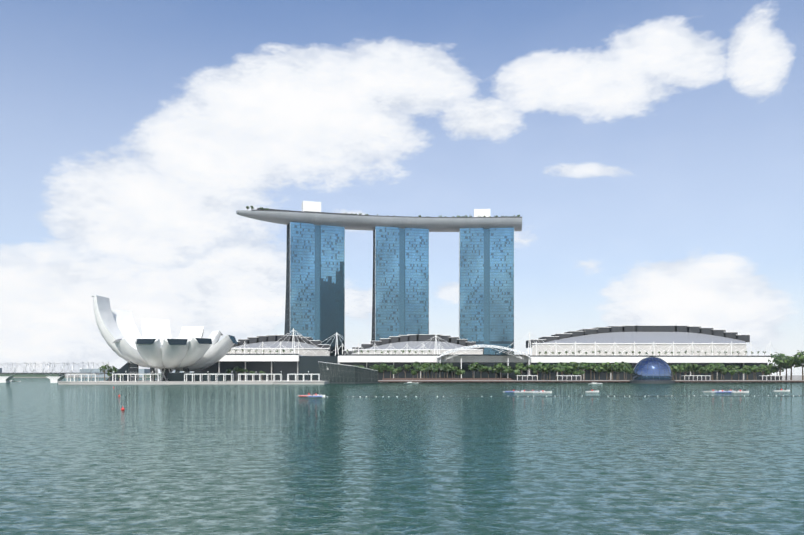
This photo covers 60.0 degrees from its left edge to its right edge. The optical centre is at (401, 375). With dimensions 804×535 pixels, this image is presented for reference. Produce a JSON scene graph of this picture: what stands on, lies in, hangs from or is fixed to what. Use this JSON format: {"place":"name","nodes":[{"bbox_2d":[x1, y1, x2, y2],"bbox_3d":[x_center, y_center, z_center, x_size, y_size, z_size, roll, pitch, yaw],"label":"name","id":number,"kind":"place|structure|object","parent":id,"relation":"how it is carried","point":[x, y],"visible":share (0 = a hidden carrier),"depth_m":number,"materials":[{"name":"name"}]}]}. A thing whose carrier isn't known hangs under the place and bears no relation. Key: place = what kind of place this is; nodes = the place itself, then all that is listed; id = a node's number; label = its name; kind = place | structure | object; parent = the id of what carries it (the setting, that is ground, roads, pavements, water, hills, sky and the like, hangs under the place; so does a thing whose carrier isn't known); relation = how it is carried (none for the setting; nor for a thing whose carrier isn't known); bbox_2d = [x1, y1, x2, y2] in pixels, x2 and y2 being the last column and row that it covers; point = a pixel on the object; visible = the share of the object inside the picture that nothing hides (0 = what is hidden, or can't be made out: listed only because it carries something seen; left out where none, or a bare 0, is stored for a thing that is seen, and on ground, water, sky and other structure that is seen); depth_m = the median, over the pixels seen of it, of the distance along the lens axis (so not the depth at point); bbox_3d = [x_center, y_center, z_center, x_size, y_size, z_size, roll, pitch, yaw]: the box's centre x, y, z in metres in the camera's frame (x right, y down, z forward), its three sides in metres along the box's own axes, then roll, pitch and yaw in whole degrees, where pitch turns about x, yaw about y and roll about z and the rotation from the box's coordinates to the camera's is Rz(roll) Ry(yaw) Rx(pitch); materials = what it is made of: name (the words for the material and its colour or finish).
{"place":"outdoors","nodes":[
{"label":"outdoors","id":0,"kind":"place"},
{"bbox_2d":[0,368,193,376],"bbox_3d":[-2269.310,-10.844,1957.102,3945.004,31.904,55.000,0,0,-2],"label":"shore buildings","id":1,"kind":"structure","parent":0,"point":[142,371],"depth_m":1978.66,"materials":[{"name":"grey"}]},
{"bbox_2d":[284,222,344,355],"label":"tower","id":2,"kind":"structure","parent":0,"point":[296,233],"depth_m":829.14,"materials":[{"name":"blue glass"}]},
{"bbox_2d":[236,201,521,231],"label":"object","id":3,"kind":"structure","parent":0,"point":[309,214],"depth_m":836.97,"materials":[{"name":"grey metal"}]},
{"bbox_2d":[246,206,519,216],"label":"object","id":4,"kind":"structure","parent":3,"relation":"on","point":[248,207],"depth_m":845.55,"materials":[{"name":"green plant"}]},
{"bbox_2d":[0,378,803,534],"bbox_3d":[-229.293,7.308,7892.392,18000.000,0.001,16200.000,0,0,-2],"label":"water surface","id":5,"kind":"object","parent":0,"point":[121,464],"depth_m":60.30,"materials":[{"name":"teal liquid"}]},
{"bbox_2d":[0,362,109,382],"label":"bridge","id":6,"kind":"structure","parent":5,"relation":"on","point":[54,379],"depth_m":657.42,"materials":[{"name":"silver metal"}]},
{"bbox_2d":[318,361,378,383],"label":"crystal pavilion","id":7,"kind":"structure","parent":5,"relation":"on","point":[334,370],"depth_m":605.86,"materials":[{"name":"grey glass"}]},
{"bbox_2d":[10,380,789,396],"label":"boats","id":8,"kind":"object","parent":5,"relation":"on","point":[595,390],"visible":0.73,"depth_m":286.62,"materials":[{"name":"white paint"},{"name":"red paint"},{"name":"blue paint"}]},
{"bbox_2d":[113,387,793,409],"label":"buoys","id":9,"kind":"object","parent":5,"relation":"on","point":[122,408],"visible":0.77,"depth_m":235.47,"materials":[{"name":"white"}]},
{"bbox_2d":[630,357,674,383],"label":"glass dome","id":10,"kind":"structure","parent":5,"relation":"on","point":[645,371],"depth_m":602.52,"materials":[{"name":"blue glass"}]},
{"bbox_2d":[13,375,803,382],"bbox_3d":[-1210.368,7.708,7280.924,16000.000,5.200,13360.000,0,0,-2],"label":"ground","id":11,"kind":"structure","parent":0,"point":[798,377],"depth_m":646.47,"materials":[{"name":"grey concrete"}]},
{"bbox_2d":[371,226,428,340],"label":"tower","id":12,"kind":"structure","parent":11,"relation":"on","point":[418,304],"depth_m":847.32,"materials":[{"name":"blue glass"}]},
{"bbox_2d":[99,350,803,380],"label":"trees","id":13,"kind":"object","parent":11,"relation":"on","point":[786,361],"visible":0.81,"depth_m":661.02,"materials":[{"name":"green plant"}]},
{"bbox_2d":[192,325,773,379],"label":"shopping mall","id":14,"kind":"structure","parent":11,"relation":"on","point":[594,334],"depth_m":728.88,"materials":[{"name":"white paint"}]},
{"bbox_2d":[228,349,765,355],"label":"white terrace canopies","id":15,"kind":"object","parent":14,"relation":"on","point":[545,352],"visible":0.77,"depth_m":713.14,"materials":[{"name":"white paint"}]},
{"bbox_2d":[230,328,786,355],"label":"terrace masts","id":16,"kind":"object","parent":14,"relation":"on","point":[358,346],"visible":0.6,"depth_m":707.18,"materials":[{"name":"white metal"}]},
{"bbox_2d":[437,345,530,379],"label":"arched canopy","id":17,"kind":"object","parent":11,"relation":"on","point":[469,373],"visible":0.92,"depth_m":706.09,"materials":[{"name":"white metal"}]},
{"bbox_2d":[58,371,803,384],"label":"waterfront promenade","id":18,"kind":"structure","parent":0,"point":[704,379],"depth_m":628.56,"materials":[{"name":"concrete"}]},
{"bbox_2d":[92,295,237,380],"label":"lotus-shaped museum","id":19,"kind":"structure","parent":18,"relation":"on","point":[140,348],"depth_m":580.70,"materials":[{"name":"white concrete"}]},
{"bbox_2d":[459,228,513,354],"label":"tower","id":20,"kind":"structure","parent":0,"point":[489,240],"depth_m":849.29,"materials":[{"name":"blue glass"}]}
]}

